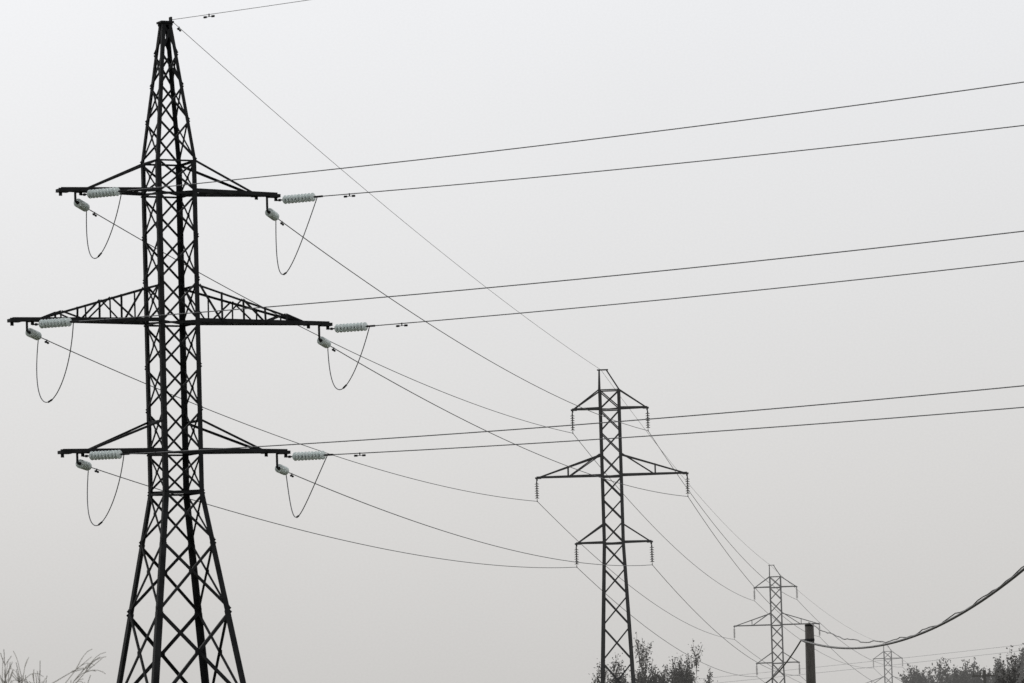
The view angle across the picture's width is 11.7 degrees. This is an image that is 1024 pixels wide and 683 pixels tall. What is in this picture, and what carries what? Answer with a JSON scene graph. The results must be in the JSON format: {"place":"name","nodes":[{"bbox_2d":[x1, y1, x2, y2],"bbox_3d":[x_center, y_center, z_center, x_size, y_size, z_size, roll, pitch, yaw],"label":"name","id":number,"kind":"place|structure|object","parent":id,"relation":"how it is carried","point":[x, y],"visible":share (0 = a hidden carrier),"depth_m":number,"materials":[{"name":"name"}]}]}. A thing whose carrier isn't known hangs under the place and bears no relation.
{"place":"outdoors","nodes":[
{"label":"outdoors","id":0,"kind":"place"},
{"bbox_2d":[0,0,1023,682],"label":"sky","id":1,"kind":"structure","parent":0,"point":[894,528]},
{"bbox_2d":[701,644,1023,682],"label":"power line","id":2,"kind":"object","parent":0,"point":[862,662],"visible":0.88,"depth_m":903.95,"materials":[{"name":"metal"}]},
{"bbox_3d":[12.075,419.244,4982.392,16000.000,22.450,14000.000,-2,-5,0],"label":"ground","id":3,"kind":"structure","parent":0,"visible":0},
{"bbox_2d":[0,649,12,682],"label":"bare bush","id":4,"kind":"object","parent":3,"relation":"on","point":[5,675],"visible":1,"depth_m":70.25,"materials":[{"name":"grey plant"}]},
{"bbox_2d":[4,663,25,682],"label":"bare bush","id":5,"kind":"object","parent":3,"relation":"on","point":[19,678],"visible":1,"depth_m":70.65,"materials":[{"name":"grey plant"}]},
{"bbox_2d":[22,670,46,682],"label":"bare bush","id":6,"kind":"object","parent":3,"relation":"on","point":[33,677],"visible":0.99,"depth_m":69.17,"materials":[{"name":"grey plant"}]},
{"bbox_2d":[2,649,105,682],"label":"dry shrub","id":7,"kind":"object","parent":3,"relation":"on","point":[69,677],"visible":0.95,"depth_m":70.59,"materials":[{"name":"grey plant"}]},
{"bbox_2d":[43,667,89,682],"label":"dry shrub","id":8,"kind":"object","parent":3,"relation":"on","point":[69,673],"visible":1,"depth_m":68.32,"materials":[{"name":"grey plant"}]},
{"bbox_2d":[7,0,1023,682],"bbox_3d":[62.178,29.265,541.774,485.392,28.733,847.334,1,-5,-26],"label":"transmission tower","id":9,"kind":"structure","parent":3,"relation":"on","point":[147,320],"depth_m":153.58,"materials":[{"name":"metal"}]},
{"bbox_2d":[591,653,626,682],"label":"tree","id":10,"kind":"object","parent":3,"relation":"on","point":[613,680],"visible":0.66,"depth_m":335.28,"materials":[{"name":"grey plant"}]},
{"bbox_2d":[535,369,689,682],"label":"suspension tower","id":11,"kind":"structure","parent":3,"relation":"on","point":[604,525],"depth_m":297.79,"materials":[{"name":"metal"}]},
{"bbox_2d":[617,666,646,682],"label":"tree","id":12,"kind":"object","parent":3,"relation":"on","point":[627,675],"visible":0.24,"depth_m":341.06,"materials":[{"name":"grey plant"}]},
{"bbox_2d":[628,632,679,682],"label":"tree","id":13,"kind":"object","parent":3,"relation":"on","point":[654,677],"visible":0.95,"depth_m":334.01,"materials":[{"name":"grey plant"}]},
{"bbox_2d":[652,667,670,681],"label":"tree","id":14,"kind":"object","parent":3,"relation":"on","point":[665,669],"visible":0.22,"depth_m":340.86,"materials":[{"name":"grey plant"}]},
{"bbox_2d":[635,640,702,682],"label":"tree","id":15,"kind":"object","parent":3,"relation":"on","point":[686,676],"visible":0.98,"depth_m":337.08,"materials":[{"name":"grey plant"}]},
{"bbox_2d":[639,653,700,682],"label":"tree","id":16,"kind":"object","parent":3,"relation":"on","point":[675,669],"visible":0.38,"depth_m":340.98,"materials":[{"name":"grey plant"}]},
{"bbox_2d":[679,669,713,682],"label":"tree","id":17,"kind":"object","parent":3,"relation":"on","point":[709,677],"visible":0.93,"depth_m":339.81,"materials":[{"name":"grey plant"}]},
{"bbox_2d":[733,565,820,682],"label":"suspension tower","id":18,"kind":"structure","parent":3,"relation":"on","point":[781,622],"depth_m":528.43,"materials":[{"name":"metal"}]},
{"bbox_2d":[867,643,902,682],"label":"suspension tower","id":19,"kind":"structure","parent":3,"relation":"on","point":[884,658],"depth_m":775.00,"materials":[{"name":"metal"}]},
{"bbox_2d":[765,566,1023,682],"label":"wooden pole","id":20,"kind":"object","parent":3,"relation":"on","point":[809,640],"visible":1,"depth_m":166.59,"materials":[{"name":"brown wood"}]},
{"bbox_2d":[898,670,919,682],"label":"tree","id":21,"kind":"object","parent":3,"relation":"on","point":[902,678],"visible":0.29,"depth_m":479.49,"materials":[{"name":"grey plant"}]},
{"bbox_2d":[903,664,929,682],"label":"tree","id":22,"kind":"object","parent":3,"relation":"on","point":[920,678],"visible":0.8,"depth_m":461.26,"materials":[{"name":"grey plant"}]},
{"bbox_2d":[912,657,958,682],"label":"tree","id":23,"kind":"object","parent":3,"relation":"on","point":[939,670],"visible":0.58,"depth_m":464.74,"materials":[{"name":"grey plant"}]},
{"bbox_2d":[935,658,957,682],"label":"tree","id":24,"kind":"object","parent":3,"relation":"on","point":[944,674],"visible":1,"depth_m":447.56,"materials":[{"name":"grey plant"}]},
{"bbox_2d":[961,659,984,681],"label":"tree","id":25,"kind":"object","parent":3,"relation":"on","point":[964,668],"visible":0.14,"depth_m":484.99,"materials":[{"name":"grey plant"}]},
{"bbox_2d":[963,657,992,682],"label":"tree","id":26,"kind":"object","parent":3,"relation":"on","point":[975,679],"visible":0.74,"depth_m":452.28,"materials":[{"name":"grey plant"}]},
{"bbox_2d":[941,665,1015,682],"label":"tree","id":27,"kind":"object","parent":3,"relation":"on","point":[961,676],"visible":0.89,"depth_m":445.40,"materials":[{"name":"grey plant"}]},
{"bbox_2d":[963,658,1001,682],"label":"tree","id":28,"kind":"object","parent":3,"relation":"on","point":[993,677],"visible":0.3,"depth_m":467.11,"materials":[{"name":"grey plant"}]},
{"bbox_2d":[972,670,995,682],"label":"utility pole","id":29,"kind":"object","parent":3,"relation":"on","point":[984,675],"visible":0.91,"depth_m":299.25,"materials":[{"name":"grey wood"}]},
{"bbox_2d":[978,654,1011,680],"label":"tree","id":30,"kind":"object","parent":3,"relation":"on","point":[998,660],"visible":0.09,"depth_m":475.61,"materials":[{"name":"grey plant"}]},
{"bbox_2d":[992,645,1023,682],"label":"tree","id":31,"kind":"object","parent":3,"relation":"on","point":[1005,678],"visible":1,"depth_m":290.22,"materials":[{"name":"grey plant"}]},
{"bbox_2d":[995,643,1023,681],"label":"tree","id":32,"kind":"object","parent":3,"relation":"on","point":[1021,669],"visible":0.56,"depth_m":460.55,"materials":[{"name":"grey plant"}]}
]}

